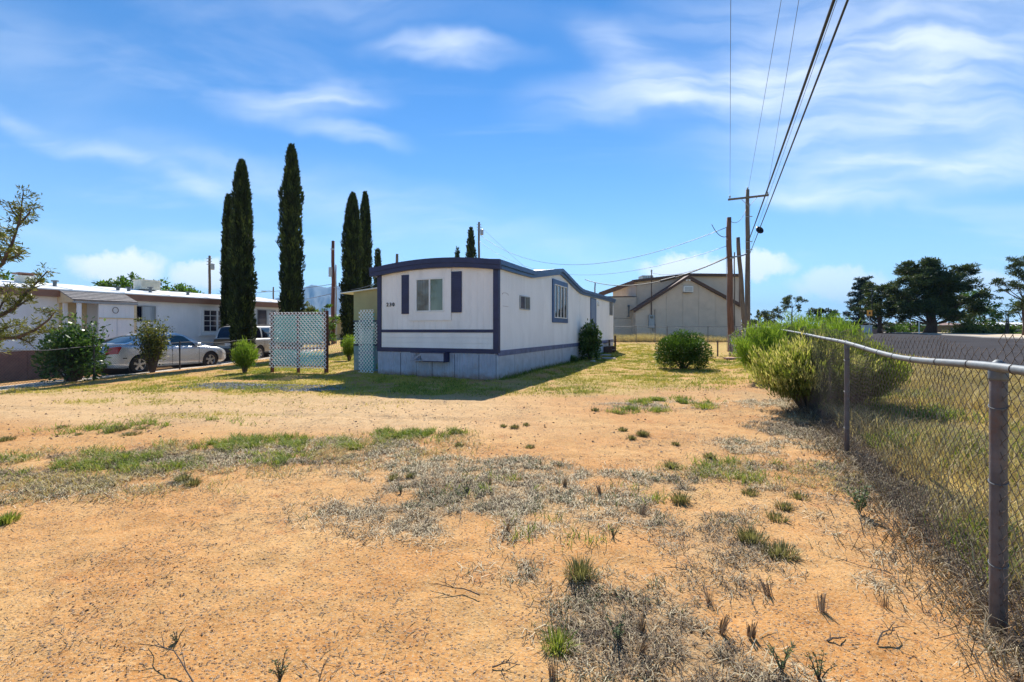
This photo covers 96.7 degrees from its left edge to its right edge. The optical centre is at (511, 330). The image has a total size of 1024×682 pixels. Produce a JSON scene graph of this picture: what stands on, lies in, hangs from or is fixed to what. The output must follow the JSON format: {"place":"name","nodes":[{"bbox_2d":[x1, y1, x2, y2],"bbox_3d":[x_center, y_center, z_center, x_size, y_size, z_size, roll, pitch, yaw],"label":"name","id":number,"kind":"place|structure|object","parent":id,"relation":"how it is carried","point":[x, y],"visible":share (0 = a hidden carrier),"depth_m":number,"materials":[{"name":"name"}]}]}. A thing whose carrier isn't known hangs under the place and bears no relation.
{"place":"outdoors","nodes":[
{"label":"outdoors","id":0,"kind":"place"},
{"bbox_2d":[0,349,318,389],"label":"driveway","id":1,"kind":"structure","parent":0,"point":[83,378],"depth_m":13.97,"materials":[{"name":"grey concrete"}]},
{"bbox_2d":[91,333,225,374],"bbox_3d":[-13.631,0.843,17.582,2.040,1.515,4.890,0,0,13],"label":"sedan","id":2,"kind":"object","parent":1,"relation":"on","point":[121,340],"visible":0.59,"depth_m":16.85,"materials":[{"name":"silver metal"}]},
{"bbox_2d":[214,324,281,360],"bbox_3d":[-13.980,0.658,24.887,2.200,1.964,4.875,0,0,0],"label":"suv","id":3,"kind":"object","parent":1,"relation":"on","point":[223,334],"visible":0.33,"depth_m":23.34,"materials":[{"name":"grey metal"}]},
{"bbox_2d":[275,285,341,314],"bbox_3d":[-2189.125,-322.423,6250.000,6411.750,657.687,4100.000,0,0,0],"label":"mountains","id":4,"kind":"structure","parent":0,"point":[317,302],"depth_m":5788.42,"materials":[{"name":"blue stone"}]},
{"bbox_2d":[0,343,756,418],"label":"dry lawn","id":5,"kind":"structure","parent":0,"point":[410,378],"depth_m":12.66,"materials":[{"name":"yellow plant"}]},
{"bbox_2d":[0,394,834,551],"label":"green grass","id":6,"kind":"structure","parent":0,"point":[255,438],"depth_m":5.15,"materials":[{"name":"green plant"}]},
{"bbox_2d":[1,383,1019,681],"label":"scattered debris","id":7,"kind":"object","parent":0,"point":[421,521],"visible":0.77,"depth_m":3.47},
{"bbox_2d":[0,331,1023,681],"bbox_3d":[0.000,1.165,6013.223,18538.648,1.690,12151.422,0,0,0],"label":"ground","id":8,"kind":"structure","parent":0,"point":[268,631],"depth_m":2.84,"materials":[{"name":"orange soil"}]},
{"bbox_2d":[0,509,25,525],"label":"grass tuft","id":9,"kind":"object","parent":8,"relation":"on","point":[8,518],"visible":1,"depth_m":3.36,"materials":[{"name":"green plant"}]},
{"bbox_2d":[0,184,63,355],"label":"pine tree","id":10,"kind":"object","parent":8,"relation":"on","point":[16,250],"visible":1,"depth_m":9.11,"materials":[{"name":"green plant"}]},
{"bbox_2d":[30,323,112,382],"bbox_3d":[-12.463,0.672,12.903,1.755,1.807,1.702,0,0,0],"label":"shrub","id":11,"kind":"object","parent":8,"relation":"on","point":[80,342],"visible":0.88,"depth_m":12.67,"materials":[{"name":"green plant"}]},
{"bbox_2d":[91,275,132,288],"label":"leafy tree","id":12,"kind":"object","parent":8,"relation":"on","point":[123,281],"visible":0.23,"depth_m":41.08,"materials":[{"name":"green plant"}]},
{"bbox_2d":[94,271,170,290],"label":"leafy tree","id":13,"kind":"object","parent":8,"relation":"on","point":[132,276],"visible":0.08,"depth_m":44.48,"materials":[{"name":"green plant"}]},
{"bbox_2d":[0,272,282,380],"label":"neighbour house","id":14,"kind":"structure","parent":8,"relation":"on","point":[195,316],"depth_m":19.87,"materials":[{"name":"white paint"}]},
{"bbox_2d":[137,305,155,321],"bbox_3d":[-17.494,-0.782,21.583,0.050,0.755,1.037,0,0,26],"label":"window","id":15,"kind":"structure","parent":14,"relation":"in","point":[146,313],"depth_m":21.71,"materials":[{"name":"white glass"}]},
{"bbox_2d":[199,307,220,335],"bbox_3d":[-15.940,-0.474,24.637,0.120,1.524,1.811,0,0,26],"label":"window","id":16,"kind":"structure","parent":14,"relation":"in","point":[209,316],"depth_m":24.29,"materials":[{"name":"white paint"}]},
{"bbox_2d":[257,309,275,325],"bbox_3d":[-14.689,-0.717,27.243,0.050,1.024,1.200,0,0,26],"label":"window","id":17,"kind":"structure","parent":14,"relation":"in","point":[263,317],"depth_m":27.07,"materials":[{"name":"grey glass"}]},
{"bbox_2d":[129,316,175,372],"bbox_3d":[-12.133,0.486,15.303,1.220,1.981,1.230,0,0,30],"label":"shrub","id":18,"kind":"object","parent":8,"relation":"on","point":[158,348],"visible":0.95,"depth_m":15.19,"materials":[{"name":"green plant"}]},
{"bbox_2d":[0,331,331,390],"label":"chain link fence","id":19,"kind":"object","parent":8,"relation":"on","point":[179,351],"visible":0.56,"depth_m":13.74,"materials":[{"name":"metal"}]},
{"bbox_2d":[140,634,193,681],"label":"twig","id":20,"kind":"object","parent":8,"relation":"on","point":[183,665],"visible":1,"depth_m":1.95,"materials":[{"name":"wood"}]},
{"bbox_2d":[159,283,204,292],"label":"leafy tree","id":21,"kind":"object","parent":8,"relation":"on","point":[181,287],"visible":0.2,"depth_m":45.95,"materials":[{"name":"green plant"}]},
{"bbox_2d":[206,256,214,293],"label":"utility pole","id":22,"kind":"object","parent":8,"relation":"on","point":[211,266],"visible":0.66,"depth_m":54.88,"materials":[{"name":"grey metal"}]},
{"bbox_2d":[219,193,231,327],"bbox_3d":[-15.088,-2.798,24.218,0.966,9.030,1.013,0,0,0],"label":"cypress tree","id":23,"kind":"object","parent":8,"relation":"on","point":[225,293],"visible":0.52,"depth_m":23.95,"materials":[{"name":"green plant"}]},
{"bbox_2d":[225,158,258,353],"bbox_3d":[-12.941,-3.321,21.797,1.345,9.852,1.474,0,0,0],"label":"cypress tree","id":24,"kind":"object","parent":8,"relation":"on","point":[242,320],"visible":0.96,"depth_m":21.48,"materials":[{"name":"green plant"}]},
{"bbox_2d":[230,335,259,372],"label":"broom bush","id":25,"kind":"object","parent":8,"relation":"on","point":[245,356],"visible":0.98,"depth_m":15.09,"materials":[{"name":"green plant"}]},
{"bbox_2d":[172,381,347,391],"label":"gravel","id":26,"kind":"structure","parent":8,"relation":"on","point":[304,387],"depth_m":11.27,"materials":[{"name":"grey gravel"}]},
{"bbox_2d":[269,649,290,679],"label":"weed","id":27,"kind":"object","parent":8,"relation":"on","point":[281,672],"visible":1,"depth_m":1.88,"materials":[{"name":"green plant"}]},
{"bbox_2d":[275,143,305,358],"bbox_3d":[-10.669,-3.787,22.026,1.411,10.617,1.430,0,0,0],"label":"cypress tree","id":28,"kind":"object","parent":8,"relation":"on","point":[290,241],"visible":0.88,"depth_m":21.70,"materials":[{"name":"green plant"}]},
{"bbox_2d":[269,311,328,372],"bbox_3d":[-7.109,0.468,15.129,2.226,2.220,0.122,0,0,13],"label":"lattice screen","id":29,"kind":"object","parent":8,"relation":"on","point":[278,356],"visible":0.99,"depth_m":15.09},
{"bbox_2d":[314,304,340,344],"bbox_3d":[-13.553,-0.326,32.969,2.254,3.294,1.999,0,0,-42],"label":"leafy tree","id":30,"kind":"object","parent":8,"relation":"on","point":[331,327],"visible":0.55,"depth_m":33.05,"materials":[{"name":"green plant"}]},
{"bbox_2d":[329,241,334,343],"bbox_3d":[-13.393,-2.776,33.925,0.386,7.800,0.450,0,0,0],"label":"utility pole","id":31,"kind":"object","parent":8,"relation":"on","point":[332,269],"visible":0.79,"depth_m":33.89,"materials":[{"name":"brown wood"}]},
{"bbox_2d":[335,265,336,342],"bbox_3d":[-13.305,-1.920,34.400,0.168,6.054,0.140,0,0,0],"label":"utility pole","id":32,"kind":"object","parent":8,"relation":"on","point":[335,300],"visible":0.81,"depth_m":34.35,"materials":[{"name":"wood"}]},
{"bbox_2d":[340,334,355,360],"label":"broom bush","id":33,"kind":"object","parent":8,"relation":"on","point":[347,347],"visible":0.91,"depth_m":21.36,"materials":[{"name":"green plant"}]},
{"bbox_2d":[338,191,363,346],"bbox_3d":[-9.506,-3.405,26.991,1.522,9.702,1.490,0,0,34],"label":"cypress tree","id":34,"kind":"object","parent":8,"relation":"on","point":[352,250],"visible":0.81,"depth_m":26.67,"materials":[{"name":"green plant"}]},
{"bbox_2d":[358,309,374,372],"bbox_3d":[-4.881,0.371,15.293,0.666,2.120,0.082,0,0,25],"label":"lattice screen","id":35,"kind":"object","parent":8,"relation":"on","point":[366,361],"visible":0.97,"depth_m":15.26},
{"bbox_2d":[360,190,373,327],"bbox_3d":[-9.672,-3.985,30.012,1.143,10.501,1.206,0,0,0],"label":"cypress tree","id":36,"kind":"object","parent":8,"relation":"on","point":[366,230],"visible":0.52,"depth_m":29.76,"materials":[{"name":"green plant"}]},
{"bbox_2d":[372,248,381,327],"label":"cypress tree","id":37,"kind":"object","parent":8,"relation":"on","point":[377,259],"visible":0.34,"depth_m":54.78,"materials":[{"name":"green plant"}]},
{"bbox_2d":[0,386,807,458],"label":"stones","id":38,"kind":"object","parent":8,"relation":"on","point":[391,412],"visible":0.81,"depth_m":7.50,"materials":[{"name":"stone"}]},
{"bbox_2d":[0,426,875,510],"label":"straw grass","id":39,"kind":"structure","parent":8,"relation":"on","point":[121,476],"depth_m":4.57,"materials":[{"name":"beige plant"}]},
{"bbox_2d":[465,226,476,257],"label":"cypress tree","id":40,"kind":"object","parent":8,"relation":"on","point":[471,249],"visible":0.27,"depth_m":59.69,"materials":[{"name":"green plant"}]},
{"bbox_2d":[340,257,615,379],"bbox_3d":[0.052,-0.500,22.477,6.800,4.040,18.340,0,0,23],"label":"mobile home","id":41,"kind":"object","parent":8,"relation":"on","point":[472,318],"visible":0.94,"depth_m":14.19,"materials":[{"name":"paint"}]},
{"bbox_2d":[409,268,451,320],"bbox_3d":[-2.514,-1.076,13.913,1.504,1.565,0.050,0,0,23],"label":"window","id":42,"kind":"structure","parent":41,"relation":"in","point":[429,289],"depth_m":13.89,"materials":[{"name":"white paint"}]},
{"bbox_2d":[519,295,529,309],"bbox_3d":[0.428,-0.895,14.978,0.040,0.441,0.871,0,0,23],"label":"window","id":43,"kind":"structure","parent":41,"relation":"in","point":[524,301],"depth_m":14.94,"materials":[{"name":"grey glass"}]},
{"bbox_2d":[552,279,567,322],"bbox_3d":[1.991,-1.154,18.629,0.070,1.702,2.083,0,0,23],"label":"window","id":44,"kind":"structure","parent":41,"relation":"in","point":[559,288],"depth_m":18.49,"materials":[{"name":"white paint"}]},
{"bbox_2d":[590,297,596,327],"bbox_3d":[4.354,-0.539,24.149,0.098,2.319,1.274,0,0,23],"label":"door","id":45,"kind":"structure","parent":41,"relation":"in","point":[592,300],"depth_m":24.16,"materials":[{"name":"grey metal"}]},
{"bbox_2d":[0,419,1014,681],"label":"grass tufts","id":46,"kind":"object","parent":8,"relation":"on","point":[570,491],"visible":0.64,"depth_m":3.88,"materials":[{"name":"green plant"}]},
{"bbox_2d":[0,453,1019,681],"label":"pebbles","id":47,"kind":"object","parent":8,"relation":"on","point":[117,679],"visible":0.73,"depth_m":2.62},
{"bbox_2d":[0,397,1023,681],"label":"dead litter","id":48,"kind":"object","parent":8,"relation":"on","point":[648,657],"visible":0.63,"depth_m":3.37,"materials":[{"name":"grey plant"}]},
{"bbox_2d":[499,351,605,379],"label":"skirting weeds","id":49,"kind":"object","parent":8,"relation":"on","point":[532,370],"visible":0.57,"depth_m":15.62,"materials":[{"name":"green plant"}]},
{"bbox_2d":[545,657,560,681],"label":"stub clump","id":50,"kind":"object","parent":8,"relation":"on","point":[552,668],"visible":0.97,"depth_m":1.86,"materials":[{"name":"brown plant"}]},
{"bbox_2d":[537,620,583,658],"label":"grass tuft","id":51,"kind":"object","parent":8,"relation":"on","point":[559,639],"visible":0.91,"depth_m":2.06,"materials":[{"name":"green plant"}]},
{"bbox_2d":[560,552,606,584],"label":"grass tuft","id":52,"kind":"object","parent":8,"relation":"on","point":[581,571],"visible":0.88,"depth_m":2.60,"materials":[{"name":"green plant"}]},
{"bbox_2d":[578,318,602,359],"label":"shrub","id":53,"kind":"object","parent":8,"relation":"on","point":[590,341],"visible":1,"depth_m":21.17,"materials":[{"name":"green plant"}]},
{"bbox_2d":[604,336,615,353],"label":"door steps","id":54,"kind":"structure","parent":8,"relation":"on","point":[608,349],"depth_m":27.09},
{"bbox_2d":[604,611,624,640],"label":"weed","id":55,"kind":"object","parent":8,"relation":"on","point":[618,635],"visible":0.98,"depth_m":2.05,"materials":[{"name":"green plant"}]},
{"bbox_2d":[635,636,656,655],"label":"stub clump","id":56,"kind":"object","parent":8,"relation":"on","point":[644,649],"visible":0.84,"depth_m":1.97,"materials":[{"name":"plant"}]},
{"bbox_2d":[598,270,740,336],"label":"tan building","id":57,"kind":"structure","parent":8,"relation":"on","point":[694,299],"depth_m":41.97,"materials":[{"name":"grey metal"}]},
{"bbox_2d":[613,326,740,341],"bbox_3d":[12.280,0.349,33.961,9.776,1.361,0.121,0,0,2],"label":"chain link fence","id":58,"kind":"object","parent":8,"relation":"on","point":[669,329],"visible":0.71,"depth_m":33.98,"materials":[{"name":"metal"}]},
{"bbox_2d":[665,488,693,505],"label":"grass tuft","id":59,"kind":"object","parent":8,"relation":"on","point":[681,499],"visible":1,"depth_m":3.77,"materials":[{"name":"green plant"}]},
{"bbox_2d":[653,329,715,369],"bbox_3d":[6.353,0.721,16.921,2.252,1.584,2.237,0,0,0],"label":"round bush","id":60,"kind":"object","parent":8,"relation":"on","point":[680,349],"visible":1,"depth_m":16.48,"materials":[{"name":"green plant"}]},
{"bbox_2d":[688,401,718,409],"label":"grass tuft","id":61,"kind":"object","parent":8,"relation":"on","point":[704,405],"visible":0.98,"depth_m":8.30,"materials":[{"name":"green plant"}]},
{"bbox_2d":[717,614,731,634],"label":"stub clump","id":62,"kind":"object","parent":8,"relation":"on","point":[724,625],"visible":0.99,"depth_m":2.10,"materials":[{"name":"brown plant"}]},
{"bbox_2d":[726,217,733,351],"bbox_3d":[13.278,-2.729,27.685,0.485,8.257,0.410,0,0,0],"label":"utility pole","id":63,"kind":"object","parent":8,"relation":"on","point":[729,292],"visible":0.88,"depth_m":27.58,"materials":[{"name":"brown wood"}]},
{"bbox_2d":[479,227,726,264],"bbox_3d":[4.364,-9.109,43.852,0.036,7.162,36.713,0,0,-28],"label":"service wire","id":64,"kind":"object","parent":63,"relation":"attached to","point":[617,260],"visible":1,"depth_m":36.26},
{"bbox_2d":[585,257,726,285],"bbox_3d":[10.160,-4.272,36.051,0.070,1.417,17.955,0,0,-20],"label":"service wire","id":65,"kind":"object","parent":63,"relation":"attached to","point":[659,281],"visible":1,"depth_m":34.16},
{"bbox_2d":[736,237,746,331],"bbox_3d":[16.689,-2.821,33.000,0.869,7.818,0.340,0,0,0],"label":"utility pole","id":66,"kind":"object","parent":8,"relation":"on","point":[742,297],"visible":0.79,"depth_m":32.88,"materials":[{"name":"brown wood"}]},
{"bbox_2d":[728,187,768,330],"bbox_3d":[18.636,-5.183,35.963,3.073,12.304,0.473,0,0,3],"label":"utility pole","id":67,"kind":"object","parent":8,"relation":"on","point":[747,269],"visible":0.88,"depth_m":35.87,"materials":[{"name":"brown wood"}]},
{"bbox_2d":[730,0,730,113],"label":"power line","id":68,"kind":"object","parent":67,"relation":"attached to","point":[730,56],"visible":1,"depth_m":16.38,"materials":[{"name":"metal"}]},
{"bbox_2d":[748,0,835,240],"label":"telephone cable","id":69,"kind":"object","parent":67,"relation":"attached to","point":[816,51],"visible":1,"depth_m":12.26,"materials":[{"name":"black rubber"}]},
{"bbox_2d":[750,0,848,252],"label":"telephone cable","id":70,"kind":"object","parent":67,"relation":"attached to","point":[834,34],"visible":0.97,"depth_m":11.43,"materials":[{"name":"black rubber"}]},
{"bbox_2d":[727,522,773,545],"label":"grass tuft","id":71,"kind":"object","parent":8,"relation":"on","point":[746,535],"visible":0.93,"depth_m":3.05,"materials":[{"name":"green plant"}]},
{"bbox_2d":[746,620,757,638],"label":"stub clump","id":72,"kind":"object","parent":8,"relation":"on","point":[752,632],"visible":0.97,"depth_m":2.08,"materials":[{"name":"plant"}]},
{"bbox_2d":[750,309,772,329],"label":"leafy tree","id":73,"kind":"object","parent":8,"relation":"on","point":[763,314],"visible":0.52,"depth_m":74.84,"materials":[{"name":"green plant"}]},
{"bbox_2d":[729,316,795,376],"bbox_3d":[6.392,0.486,11.570,1.654,1.745,1.734,0,0,20],"label":"fence bush","id":74,"kind":"object","parent":8,"relation":"on","point":[742,346],"visible":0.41,"depth_m":11.41,"materials":[{"name":"green plant"}]},
{"bbox_2d":[762,306,785,323],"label":"pine tree","id":75,"kind":"object","parent":8,"relation":"on","point":[773,315],"visible":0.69,"depth_m":89.47,"materials":[{"name":"green plant"}]},
{"bbox_2d":[762,509,791,522],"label":"grass tuft","id":76,"kind":"object","parent":8,"relation":"on","point":[776,517],"visible":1,"depth_m":3.42,"materials":[{"name":"green plant"}]},
{"bbox_2d":[762,636,795,671],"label":"weed","id":77,"kind":"object","parent":8,"relation":"on","point":[783,663],"visible":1,"depth_m":1.87,"materials":[{"name":"green plant"}]},
{"bbox_2d":[755,536,803,561],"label":"grass tuft","id":78,"kind":"object","parent":8,"relation":"on","point":[780,549],"visible":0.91,"depth_m":2.86,"materials":[{"name":"green plant"}]},
{"bbox_2d":[774,500,794,510],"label":"grass tuft","id":79,"kind":"object","parent":8,"relation":"on","point":[783,504],"visible":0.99,"depth_m":3.64,"materials":[{"name":"plant"}]},
{"bbox_2d":[765,305,818,342],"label":"fence bush","id":80,"kind":"object","parent":8,"relation":"on","point":[789,322],"visible":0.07,"depth_m":12.49,"materials":[{"name":"green plant"}]},
{"bbox_2d":[776,295,808,320],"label":"pine tree","id":81,"kind":"object","parent":8,"relation":"on","point":[786,301],"visible":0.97,"depth_m":94.58,"materials":[{"name":"green plant"}]},
{"bbox_2d":[743,326,888,408],"bbox_3d":[5.136,0.664,7.787,2.078,1.547,2.072,0,0,20],"label":"fence bush","id":82,"kind":"object","parent":8,"relation":"on","point":[785,373],"visible":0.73,"depth_m":7.53,"materials":[{"name":"green plant"}]},
{"bbox_2d":[805,650,836,679],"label":"weed","id":83,"kind":"object","parent":8,"relation":"on","point":[817,672],"visible":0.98,"depth_m":1.82,"materials":[{"name":"green plant"}]},
{"bbox_2d":[780,307,862,346],"bbox_3d":[7.710,0.395,11.426,1.826,1.929,1.915,0,0,0],"label":"fence bush","id":84,"kind":"object","parent":8,"relation":"on","point":[806,323],"visible":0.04,"depth_m":11.28,"materials":[{"name":"green plant"}]},
{"bbox_2d":[815,591,828,613],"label":"stub clump","id":85,"kind":"object","parent":8,"relation":"on","point":[821,602],"visible":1,"depth_m":2.27,"materials":[{"name":"plant"}]},
{"bbox_2d":[806,307,838,323],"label":"leafy tree","id":86,"kind":"object","parent":8,"relation":"on","point":[823,310],"visible":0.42,"depth_m":85.88,"materials":[{"name":"green plant"}]},
{"bbox_2d":[811,314,877,348],"bbox_3d":[7.588,0.480,10.585,1.549,1.790,1.621,0,0,0],"label":"fence bush","id":87,"kind":"object","parent":8,"relation":"on","point":[840,327],"visible":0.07,"depth_m":10.49,"materials":[{"name":"green plant"}]},
{"bbox_2d":[796,328,916,403],"bbox_3d":[5.999,0.681,7.995,1.816,1.493,1.659,0,0,14],"label":"fence bush","id":88,"kind":"object","parent":8,"relation":"on","point":[888,375],"visible":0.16,"depth_m":7.53,"materials":[{"name":"green plant"}]},
{"bbox_2d":[843,481,871,514],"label":"weed","id":89,"kind":"object","parent":8,"relation":"on","point":[860,503],"visible":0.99,"depth_m":3.47,"materials":[{"name":"green plant"}]},
{"bbox_2d":[842,275,883,330],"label":"cedar tree","id":90,"kind":"object","parent":8,"relation":"on","point":[859,294],"visible":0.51,"depth_m":69.76,"materials":[{"name":"green plant"}]},
{"bbox_2d":[847,280,899,332],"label":"pine tree","id":91,"kind":"object","parent":8,"relation":"on","point":[867,286],"visible":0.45,"depth_m":63.89,"materials":[{"name":"green plant"}]},
{"bbox_2d":[729,323,1023,654],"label":"chain link fence","id":92,"kind":"object","parent":8,"relation":"on","point":[998,372],"visible":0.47,"depth_m":2.51,"materials":[{"name":"metal"}]},
{"bbox_2d":[760,381,1023,681],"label":"fence litter","id":93,"kind":"object","parent":8,"relation":"on","point":[840,456],"visible":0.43,"depth_m":2.86,"materials":[{"name":"plant"}]},
{"bbox_2d":[873,321,914,331],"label":"leafy tree","id":94,"kind":"object","parent":8,"relation":"on","point":[890,324],"visible":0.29,"depth_m":71.80,"materials":[{"name":"green plant"}]},
{"bbox_2d":[884,320,925,332],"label":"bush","id":95,"kind":"object","parent":8,"relation":"on","point":[899,327],"visible":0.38,"depth_m":66.04,"materials":[{"name":"green plant"}]},
{"bbox_2d":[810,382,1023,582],"bbox_3d":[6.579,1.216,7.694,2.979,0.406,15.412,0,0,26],"label":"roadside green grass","id":96,"kind":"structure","parent":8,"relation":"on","point":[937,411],"depth_m":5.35,"materials":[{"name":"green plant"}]},
{"bbox_2d":[864,256,994,332],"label":"pine tree","id":97,"kind":"object","parent":8,"relation":"on","point":[933,283],"visible":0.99,"depth_m":56.66,"materials":[{"name":"green plant"}]},
{"bbox_2d":[957,289,1003,321],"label":"leafy tree","id":98,"kind":"object","parent":8,"relation":"on","point":[999,317],"visible":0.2,"depth_m":71.36,"materials":[{"name":"green plant"}]},
{"bbox_2d":[958,304,1002,321],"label":"leafy tree","id":99,"kind":"object","parent":8,"relation":"on","point":[970,316],"visible":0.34,"depth_m":59.81,"materials":[{"name":"green plant"}]},
{"bbox_2d":[941,317,1022,333],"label":"leafy tree","id":100,"kind":"object","parent":8,"relation":"on","point":[966,328],"visible":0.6,"depth_m":54.32,"materials":[{"name":"green plant"}]},
{"bbox_2d":[962,317,1022,333],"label":"leafy tree","id":101,"kind":"object","parent":8,"relation":"on","point":[1011,330],"visible":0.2,"depth_m":55.39,"materials":[{"name":"green plant"}]},
{"bbox_2d":[981,295,1021,333],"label":"leafy tree","id":102,"kind":"object","parent":8,"relation":"on","point":[995,307],"visible":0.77,"depth_m":52.04,"materials":[{"name":"green plant"}]},
{"bbox_2d":[989,255,1023,334],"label":"pine tree","id":103,"kind":"object","parent":8,"relation":"on","point":[1017,264],"visible":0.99,"depth_m":42.39,"materials":[{"name":"green plant"}]},
{"bbox_2d":[0,0,1023,323],"label":"sky","id":104,"kind":"structure","parent":0,"point":[589,132],"materials":[{"name":"blue"}]},
{"bbox_2d":[613,332,727,341],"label":"tall dry grass","id":105,"kind":"structure","parent":0,"point":[632,338],"depth_m":34.87,"materials":[{"name":"beige plant"}]},
{"bbox_2d":[822,352,1023,601],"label":"roadside dry grass","id":106,"kind":"structure","parent":0,"point":[1013,394],"depth_m":5.05,"materials":[{"name":"yellow plant"}]},
{"bbox_2d":[864,333,1023,365],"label":"road","id":107,"kind":"structure","parent":0,"point":[989,344],"depth_m":29.32,"materials":[{"name":"grey asphalt"}]},
{"bbox_2d":[884,332,1023,338],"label":"kerb","id":108,"kind":"structure","parent":107,"relation":"on","point":[961,335],"depth_m":45.25,"materials":[{"name":"concrete"}]},
{"bbox_2d":[912,332,1023,336],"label":"dirt verge","id":109,"kind":"structure","parent":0,"point":[995,335],"depth_m":47.56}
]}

